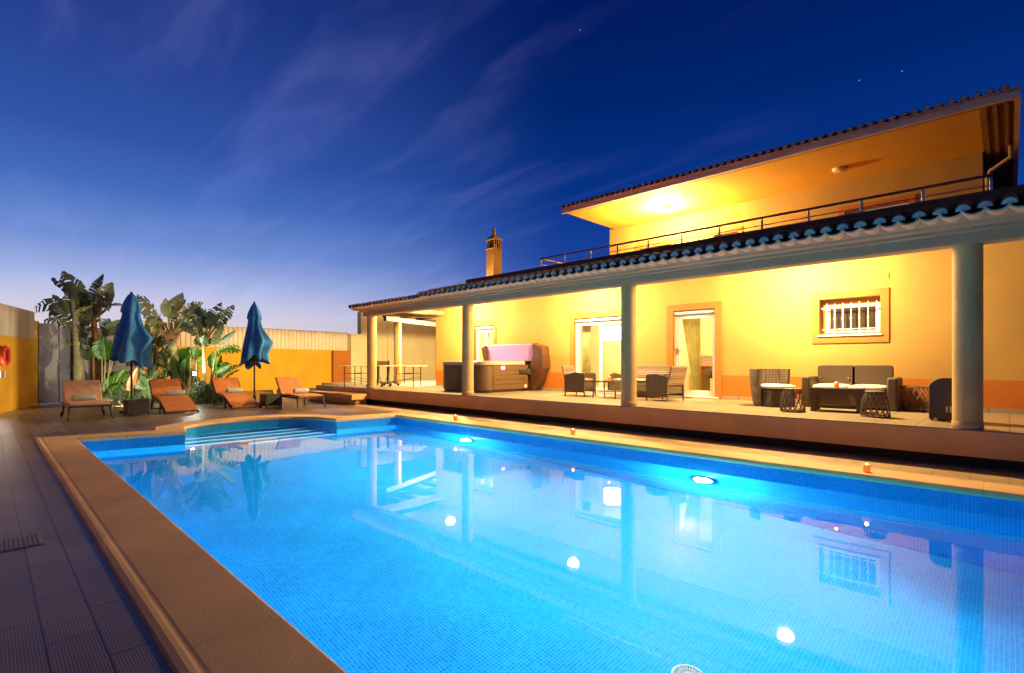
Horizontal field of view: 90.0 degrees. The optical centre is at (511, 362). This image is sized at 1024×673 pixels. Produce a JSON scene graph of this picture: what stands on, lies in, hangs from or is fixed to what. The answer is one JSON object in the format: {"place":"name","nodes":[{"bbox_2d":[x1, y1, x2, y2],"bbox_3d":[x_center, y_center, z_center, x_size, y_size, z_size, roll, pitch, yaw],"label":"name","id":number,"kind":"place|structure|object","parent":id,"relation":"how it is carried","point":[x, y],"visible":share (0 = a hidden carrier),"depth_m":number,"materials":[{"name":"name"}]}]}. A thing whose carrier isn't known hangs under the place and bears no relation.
{"place":"outdoors","nodes":[
{"label":"outdoors","id":0,"kind":"place"},
{"bbox_2d":[0,303,38,412],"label":"boundary wall","id":1,"kind":"structure","parent":0,"point":[19,339],"depth_m":14.63,"materials":[{"name":"paint"}]},
{"bbox_2d":[0,371,5,377],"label":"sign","id":2,"kind":"object","parent":1,"relation":"attached to","point":[2,374],"visible":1,"depth_m":13.11,"materials":[{"name":"white paint"}]},
{"bbox_2d":[0,345,10,365],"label":"lifebuoy","id":3,"kind":"object","parent":1,"relation":"hanging from","point":[4,350],"visible":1,"depth_m":13.38,"materials":[{"name":"red plastic"}]},
{"bbox_2d":[0,391,394,672],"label":"deck","id":4,"kind":"structure","parent":0,"point":[66,606],"depth_m":3.35,"materials":[{"name":"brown wood"}]},
{"bbox_2d":[0,532,43,551],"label":"drain grate","id":5,"kind":"object","parent":4,"relation":"on","point":[19,541],"visible":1,"depth_m":3.78,"materials":[{"name":"metal"}]},
{"bbox_2d":[60,380,113,420],"bbox_3d":[-10.342,0.897,12.422,1.802,0.880,0.850,0,0,44],"label":"sun lounger","id":6,"kind":"object","parent":4,"relation":"on","point":[75,387],"visible":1,"depth_m":12.69,"materials":[{"name":"fabric"}]},
{"bbox_2d":[71,394,95,400],"bbox_3d":[-10.475,0.860,12.523,0.146,0.146,0.452,0,0,41],"label":"rolled towel","id":7,"kind":"object","parent":6,"relation":"on","point":[83,397],"visible":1,"depth_m":12.48,"materials":[{"name":"beige fabric"}]},
{"bbox_2d":[113,401,121,407],"bbox_3d":[-11.605,1.226,15.050,0.195,0.207,0.135,0,0,0],"label":"garden floodlight","id":8,"kind":"object","parent":4,"relation":"on","point":[117,403],"visible":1,"depth_m":15.04,"materials":[{"name":"white paint"}]},
{"bbox_2d":[110,292,152,412],"bbox_3d":[-10.162,-0.276,13.663,1.042,3.212,0.971,0,0,36],"label":"closed parasol","id":9,"kind":"object","parent":4,"relation":"on","point":[132,343],"visible":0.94,"depth_m":13.49,"materials":[{"name":"fabric"}]},
{"bbox_2d":[123,398,150,416],"bbox_3d":[-9.441,1.130,12.885,0.500,0.400,0.500,0,0,44],"label":"wicker side table","id":10,"kind":"object","parent":4,"relation":"on","point":[136,406],"visible":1,"depth_m":12.73,"materials":[{"name":"brown wicker"}]},
{"bbox_2d":[110,396,226,404],"bbox_3d":[-12.720,1.322,18.176,4.574,0.001,7.898,0,0,-34],"label":"planting bed","id":11,"kind":"object","parent":4,"relation":"in","point":[156,402],"depth_m":16.84,"materials":[{"name":"soil"}]},
{"bbox_2d":[34,288,102,379],"bbox_3d":[-14.864,-0.573,17.034,2.080,3.814,0.913,0,0,-24],"label":"banana palm","id":12,"kind":"object","parent":11,"relation":"on","point":[75,311],"visible":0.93,"depth_m":16.96,"materials":[{"name":"green plant"}]},
{"bbox_2d":[51,271,121,379],"bbox_3d":[-14.578,-0.884,17.574,2.319,4.434,0.775,0,0,0],"label":"banana palm","id":13,"kind":"object","parent":11,"relation":"on","point":[93,297],"visible":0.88,"depth_m":17.33,"materials":[{"name":"green plant"}]},
{"bbox_2d":[86,339,115,384],"bbox_3d":[-14.579,0.188,17.810,1.305,2.327,0.832,0,0,0],"label":"banana shrub","id":14,"kind":"object","parent":11,"relation":"on","point":[90,345],"visible":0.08,"depth_m":17.69,"materials":[{"name":"green plant"}]},
{"bbox_2d":[89,318,146,401],"bbox_3d":[-12.788,-0.081,16.806,1.782,2.735,0.977,0,0,0],"label":"banana shrub","id":15,"kind":"object","parent":11,"relation":"on","point":[110,382],"visible":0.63,"depth_m":16.58,"materials":[{"name":"green plant"}]},
{"bbox_2d":[102,385,150,402],"bbox_3d":[-12.684,1.054,16.512,2.062,0.760,1.395,0,0,0],"label":"strap shrub","id":16,"kind":"object","parent":11,"relation":"on","point":[126,396],"visible":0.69,"depth_m":16.48,"materials":[{"name":"green plant"}]},
{"bbox_2d":[134,363,164,398],"bbox_3d":[-11.842,0.607,16.716,1.032,1.226,0.618,0,0,0],"label":"fern shrub","id":17,"kind":"object","parent":11,"relation":"on","point":[144,378],"visible":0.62,"depth_m":16.62,"materials":[{"name":"green plant"}]},
{"bbox_2d":[139,323,169,398],"bbox_3d":[-13.027,-0.077,18.671,1.565,2.846,0.824,0,0,17],"label":"banana shrub","id":18,"kind":"object","parent":11,"relation":"on","point":[157,343],"visible":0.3,"depth_m":18.53,"materials":[{"name":"green plant"}]},
{"bbox_2d":[156,342,172,378],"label":"spiky shrub","id":19,"kind":"object","parent":11,"relation":"on","point":[166,365],"visible":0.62,"depth_m":16.87,"materials":[{"name":"green plant"}]},
{"bbox_2d":[136,292,213,378],"bbox_3d":[-11.900,-0.577,18.099,2.365,3.815,0.777,0,0,0],"label":"banana palm","id":20,"kind":"object","parent":11,"relation":"on","point":[172,312],"visible":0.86,"depth_m":17.96,"materials":[{"name":"green plant"}]},
{"bbox_2d":[167,355,202,392],"bbox_3d":[-11.613,0.489,18.240,1.040,1.733,0.777,0,0,0],"label":"banana shrub","id":21,"kind":"object","parent":11,"relation":"on","point":[186,376],"visible":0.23,"depth_m":18.18,"materials":[{"name":"green plant"}]},
{"bbox_2d":[187,380,219,402],"bbox_3d":[-10.180,1.150,16.869,1.699,1.128,1.459,0,0,35],"label":"grass shrub","id":22,"kind":"object","parent":11,"relation":"on","point":[204,393],"visible":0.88,"depth_m":16.71,"materials":[{"name":"green plant"}]},
{"bbox_2d":[174,302,235,382],"bbox_3d":[-10.542,-0.373,17.618,1.949,3.408,0.850,0,0,0],"label":"banana palm","id":23,"kind":"object","parent":11,"relation":"on","point":[201,320],"visible":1,"depth_m":17.50,"materials":[{"name":"green plant"}]},
{"bbox_2d":[169,344,240,399],"bbox_3d":[-10.672,0.351,18.040,2.390,1.957,0.679,0,0,0],"label":"banana shrub","id":24,"kind":"object","parent":11,"relation":"on","point":[192,354],"visible":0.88,"depth_m":17.83,"materials":[{"name":"green plant"}]},
{"bbox_2d":[148,379,198,413],"bbox_3d":[-9.330,0.910,14.088,1.950,0.853,0.792,0,0,44],"label":"sun lounger","id":25,"kind":"object","parent":4,"relation":"on","point":[159,388],"visible":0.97,"depth_m":14.01,"materials":[{"name":"fabric"}]},
{"bbox_2d":[166,390,184,395],"bbox_3d":[-9.433,0.855,14.356,0.452,0.146,0.146,0,0,-44],"label":"rolled towel","id":26,"kind":"object","parent":25,"relation":"on","point":[174,392],"visible":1,"depth_m":14.30,"materials":[{"name":"beige fabric"}]},
{"bbox_2d":[211,377,259,408],"bbox_3d":[-8.360,0.910,15.446,1.950,0.853,0.792,0,0,44],"label":"sun lounger","id":27,"kind":"object","parent":4,"relation":"on","point":[237,399],"visible":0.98,"depth_m":15.37,"materials":[{"name":"fabric"}]},
{"bbox_2d":[226,388,242,392],"bbox_3d":[-8.497,0.855,15.677,0.146,0.146,0.452,0,0,41],"label":"rolled towel","id":28,"kind":"object","parent":27,"relation":"on","point":[232,390],"visible":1,"depth_m":15.61,"materials":[{"name":"beige fabric"}]},
{"bbox_2d":[240,302,272,404],"bbox_3d":[-8.010,-0.276,15.856,0.880,3.212,0.769,0,0,16],"label":"closed parasol","id":29,"kind":"object","parent":4,"relation":"on","point":[257,345],"visible":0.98,"depth_m":15.76,"materials":[{"name":"fabric"}]},
{"bbox_2d":[260,393,281,407],"bbox_3d":[-7.168,1.130,15.223,0.500,0.400,0.500,0,0,44],"label":"wicker side table","id":30,"kind":"object","parent":4,"relation":"on","point":[268,399],"visible":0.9,"depth_m":15.05,"materials":[{"name":"brown wicker"}]},
{"bbox_2d":[275,377,325,408],"bbox_3d":[-6.388,0.897,15.343,1.802,0.880,0.850,0,0,44],"label":"sun lounger","id":31,"kind":"object","parent":4,"relation":"on","point":[286,386],"visible":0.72,"depth_m":15.56,"materials":[{"name":"fabric"}]},
{"bbox_2d":[293,388,308,393],"bbox_3d":[-6.336,0.860,15.390,0.146,0.146,0.452,0,0,44],"label":"rolled towel","id":32,"kind":"object","parent":31,"relation":"on","point":[301,390],"visible":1,"depth_m":15.33,"materials":[{"name":"beige fabric"}]},
{"bbox_2d":[309,390,369,404],"bbox_3d":[-6.030,1.167,17.341,3.580,0.325,0.625,0,0,44],"label":"terrace step","id":33,"kind":"object","parent":4,"relation":"on","point":[346,397],"visible":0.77,"depth_m":16.51,"materials":[{"name":"brown wood"}]},
{"bbox_2d":[33,412,1023,672],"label":"swimming pool","id":34,"kind":"structure","parent":4,"relation":"in","point":[197,606],"depth_m":5.14,"materials":[{"name":"stone"}]},
{"bbox_2d":[863,463,870,471],"bbox_3d":[4.272,1.263,6.167,0.082,0.098,0.082,0,0,44],"label":"candle","id":35,"kind":"object","parent":34,"relation":"on","point":[866,467],"visible":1,"depth_m":6.14,"materials":[{"name":"orange wax"}]},
{"bbox_2d":[205,391,224,402],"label":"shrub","id":36,"kind":"object","parent":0,"point":[220,399],"visible":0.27,"depth_m":16.95,"materials":[{"name":"green plant"}]},
{"bbox_2d":[255,388,315,392],"bbox_3d":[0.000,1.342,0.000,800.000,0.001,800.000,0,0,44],"label":"ground","id":37,"kind":"structure","parent":0,"point":[270,391],"depth_m":24.37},
{"bbox_2d":[144,334,364,395],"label":"garden wall","id":38,"kind":"structure","parent":37,"relation":"on","point":[311,368],"depth_m":26.08,"materials":[{"name":"paint"}]},
{"bbox_2d":[38,323,143,403],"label":"metal gate","id":39,"kind":"structure","parent":38,"relation":"attached to","point":[55,356],"depth_m":16.58,"materials":[{"name":"metal"}]},
{"bbox_2d":[143,321,347,349],"bbox_3d":[-11.892,-1.143,24.281,0.376,0.965,9.914,0,0,32],"label":"corrugated fence","id":40,"kind":"object","parent":38,"relation":"on","point":[298,339],"visible":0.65,"depth_m":25.54,"materials":[{"name":"brown metal"}]},
{"bbox_2d":[332,351,348,382],"bbox_3d":[-9.327,0.350,27.903,0.100,1.960,1.014,0,0,35],"label":"door panel","id":41,"kind":"structure","parent":38,"relation":"in","point":[338,357],"depth_m":27.77,"materials":[{"name":"orange wood"}]},
{"bbox_2d":[322,380,435,384],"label":"side terrace","id":42,"kind":"structure","parent":0,"point":[366,382],"depth_m":21.40,"materials":[{"name":"tile"}]},
{"bbox_2d":[357,312,435,380],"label":"annex wall","id":43,"kind":"structure","parent":0,"point":[418,344],"depth_m":31.42,"materials":[{"name":"yellow paint"}]},
{"bbox_2d":[0,0,1023,333],"label":"sky","id":44,"kind":"structure","parent":0,"point":[304,161],"materials":[{"name":"blue"}]},
{"bbox_2d":[92,425,1023,672],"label":"water","id":45,"kind":"structure","parent":0,"point":[392,549],"depth_m":4.10,"materials":[{"name":"blue liquid"}]},
{"bbox_2d":[319,381,1023,433],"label":"terrace","id":46,"kind":"structure","parent":0,"point":[1004,423],"depth_m":9.43,"materials":[{"name":"tile"}]},
{"bbox_2d":[338,361,426,386],"bbox_3d":[-4.528,0.390,18.000,2.840,0.900,1.230,0,0,6],"label":"railing","id":47,"kind":"object","parent":46,"relation":"on","point":[384,363],"visible":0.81,"depth_m":17.66,"materials":[{"name":"metal"}]},
{"bbox_2d":[382,309,435,383],"bbox_3d":[-3.301,-0.578,20.779,3.212,2.835,4.822,0,0,44],"label":"pergola","id":48,"kind":"object","parent":46,"relation":"on","point":[420,318],"visible":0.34,"depth_m":19.65,"materials":[{"name":"white wood"}]},
{"bbox_2d":[443,343,549,392],"bbox_3d":[-0.546,0.135,15.075,2.597,1.410,2.140,0,0,44],"label":"hot tub","id":49,"kind":"object","parent":46,"relation":"on","point":[501,368],"visible":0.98,"depth_m":14.78,"materials":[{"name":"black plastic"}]},
{"bbox_2d":[561,366,595,396],"bbox_3d":[1.678,0.464,12.888,0.670,0.758,0.620,0,0,36],"label":"wicker chair","id":50,"kind":"object","parent":46,"relation":"on","point":[574,381],"visible":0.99,"depth_m":12.69,"materials":[{"name":"brown wicker"}]},
{"bbox_2d":[591,380,620,398],"bbox_3d":[2.316,0.639,12.140,0.680,0.402,0.540,0,0,44],"label":"glass table","id":51,"kind":"object","parent":46,"relation":"on","point":[611,381],"visible":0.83,"depth_m":12.14,"materials":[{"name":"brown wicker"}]},
{"bbox_2d":[608,365,668,391],"bbox_3d":[3.111,0.401,12.599,1.360,0.678,0.665,0,0,44],"label":"wicker bench","id":52,"kind":"object","parent":46,"relation":"on","point":[643,371],"visible":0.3,"depth_m":12.64,"materials":[{"name":"brown wicker"}]},
{"bbox_2d":[646,366,687,401],"bbox_3d":[3.391,0.464,11.223,0.620,0.758,0.670,0,0,-38],"label":"wicker chair","id":53,"kind":"object","parent":46,"relation":"on","point":[666,385],"visible":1,"depth_m":11.04,"materials":[{"name":"brown wicker"}]},
{"bbox_2d":[316,385,1023,461],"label":"terrace edge","id":54,"kind":"object","parent":46,"relation":"attached to","point":[999,446],"visible":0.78,"depth_m":8.08,"materials":[{"name":"beige stone"}]},
{"bbox_2d":[749,369,795,406],"bbox_3d":[5.027,0.485,9.912,0.779,0.710,0.782,0,0,-18],"label":"tub armchair","id":55,"kind":"object","parent":46,"relation":"on","point":[767,386],"visible":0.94,"depth_m":9.78,"materials":[{"name":"brown wicker"}]},
{"bbox_2d":[779,388,805,412],"bbox_3d":[4.797,0.641,8.752,0.399,0.398,0.399,0,0,44],"label":"wire stool","id":56,"kind":"object","parent":46,"relation":"on","point":[802,398],"visible":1,"depth_m":8.67,"materials":[{"name":"metal"}]},
{"bbox_2d":[810,387,864,412],"bbox_3d":[5.589,0.637,8.792,0.760,0.405,0.480,0,0,38],"label":"coffee table","id":57,"kind":"object","parent":46,"relation":"on","point":[816,405],"visible":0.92,"depth_m":8.67,"materials":[{"name":"wicker"}]},
{"bbox_2d":[833,382,838,387],"bbox_3d":[5.533,0.382,8.735,0.086,0.103,0.086,0,0,44],"label":"candle","id":58,"kind":"object","parent":57,"relation":"on","point":[836,384],"visible":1,"depth_m":8.71,"materials":[{"name":"orange wax"}]},
{"bbox_2d":[802,365,902,411],"bbox_3d":[6.237,0.445,9.431,1.470,0.790,0.700,0,0,44],"label":"rattan sofa","id":59,"kind":"object","parent":46,"relation":"on","point":[874,377],"visible":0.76,"depth_m":9.40,"materials":[{"name":"wicker"}]},
{"bbox_2d":[860,391,890,417],"bbox_3d":[5.608,0.641,7.908,0.399,0.398,0.399,0,0,37],"label":"wire stool","id":60,"kind":"object","parent":46,"relation":"on","point":[878,414],"visible":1,"depth_m":7.81,"materials":[{"name":"metal"}]},
{"bbox_2d":[901,385,928,411],"bbox_3d":[7.059,0.626,8.870,0.555,0.429,0.555,0,0,44],"label":"cane basket","id":61,"kind":"object","parent":46,"relation":"on","point":[919,409],"visible":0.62,"depth_m":8.84,"materials":[{"name":"brown wicker"}]},
{"bbox_2d":[929,378,951,420],"bbox_3d":[6.281,0.532,7.366,0.440,0.614,0.372,0,0,38],"label":"gas heater","id":62,"kind":"object","parent":46,"relation":"on","point":[940,398],"visible":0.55,"depth_m":7.29,"materials":[{"name":"black metal"}]},
{"bbox_2d":[348,83,1023,429],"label":"house","id":63,"kind":"structure","parent":0,"point":[896,242],"depth_m":10.60,"materials":[{"name":"yellow paint"}]},
{"bbox_2d":[475,325,492,360],"bbox_3d":[-0.864,-0.189,17.246,0.920,2.058,0.170,0,0,44],"label":"patio door","id":64,"kind":"structure","parent":63,"relation":"in","point":[486,329],"depth_m":17.36,"materials":[{"name":"white paint"}]},
{"bbox_2d":[484,332,489,345],"bbox_3d":[-0.844,-0.180,17.580,0.284,1.980,0.064,0,0,44],"label":"curtain","id":65,"kind":"object","parent":63,"relation":"hanging from","point":[488,338],"depth_m":17.53,"materials":[{"name":"beige fabric"}]},
{"bbox_2d":[583,325,590,371],"bbox_3d":[2.142,-0.180,14.677,0.294,1.980,0.064,0,0,44],"label":"curtain","id":66,"kind":"object","parent":63,"relation":"hanging from","point":[586,348],"visible":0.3,"depth_m":14.63,"materials":[{"name":"beige fabric"}]},
{"bbox_2d":[575,316,620,393],"bbox_3d":[2.441,-0.194,14.033,1.660,2.068,0.170,0,0,44],"label":"patio door","id":67,"kind":"structure","parent":63,"relation":"in","point":[600,321],"depth_m":14.07,"materials":[{"name":"white paint"}]},
{"bbox_2d":[604,326,620,339],"bbox_3d":[3.021,-1.090,15.332,0.600,0.840,0.600,0,0,44],"label":"pendant lamp","id":68,"kind":"object","parent":63,"relation":"hanging from","point":[612,332],"visible":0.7,"depth_m":15.07,"materials":[{"name":"white"}]},
{"bbox_2d":[682,318,699,389],"bbox_3d":[4.365,-0.195,12.516,0.494,1.951,0.064,0,0,44],"label":"curtain","id":69,"kind":"object","parent":63,"relation":"hanging from","point":[691,327],"visible":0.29,"depth_m":12.45,"materials":[{"name":"beige fabric"}]},
{"bbox_2d":[669,308,718,398],"bbox_3d":[4.339,-0.204,12.140,1.200,2.068,0.280,0,0,44],"label":"glass door","id":70,"kind":"structure","parent":63,"relation":"in","point":[702,313],"depth_m":12.10,"materials":[{"name":"white paint"}]},
{"bbox_2d":[700,366,711,390],"bbox_3d":[5.414,0.462,13.634,0.720,0.745,1.000,0,0,32],"label":"dining table","id":71,"kind":"object","parent":63,"relation":"on","point":[704,378],"visible":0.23,"depth_m":13.48,"materials":[{"name":"brown wood"}]},
{"bbox_2d":[700,355,711,377],"bbox_3d":[5.426,0.320,14.136,0.400,1.029,0.444,0,0,14],"label":"dining chair","id":72,"kind":"object","parent":63,"relation":"on","point":[705,360],"visible":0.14,"depth_m":14.31,"materials":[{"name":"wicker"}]},
{"bbox_2d":[817,296,881,336],"bbox_3d":[6.567,-0.879,9.964,1.070,0.742,0.235,0,0,44],"label":"window","id":73,"kind":"structure","parent":63,"relation":"in","point":[851,316],"depth_m":9.98,"materials":[{"name":"white paint"}]},
{"bbox_2d":[846,202,907,213],"bbox_3d":[8.944,-2.805,12.560,1.280,1.970,0.080,0,0,44],"label":"upper window","id":74,"kind":"structure","parent":63,"relation":"in","point":[905,202],"depth_m":12.49,"materials":[{"name":"white paint"}]},
{"bbox_2d":[354,404,1023,485],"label":"pool walk","id":75,"kind":"structure","parent":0,"point":[1001,476],"depth_m":7.79,"materials":[{"name":"stone"}]},
{"bbox_2d":[366,399,1023,470],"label":"terrace plinth","id":76,"kind":"structure","parent":0,"point":[966,460],"depth_m":8.26,"materials":[{"name":"brown wood"}]}
]}

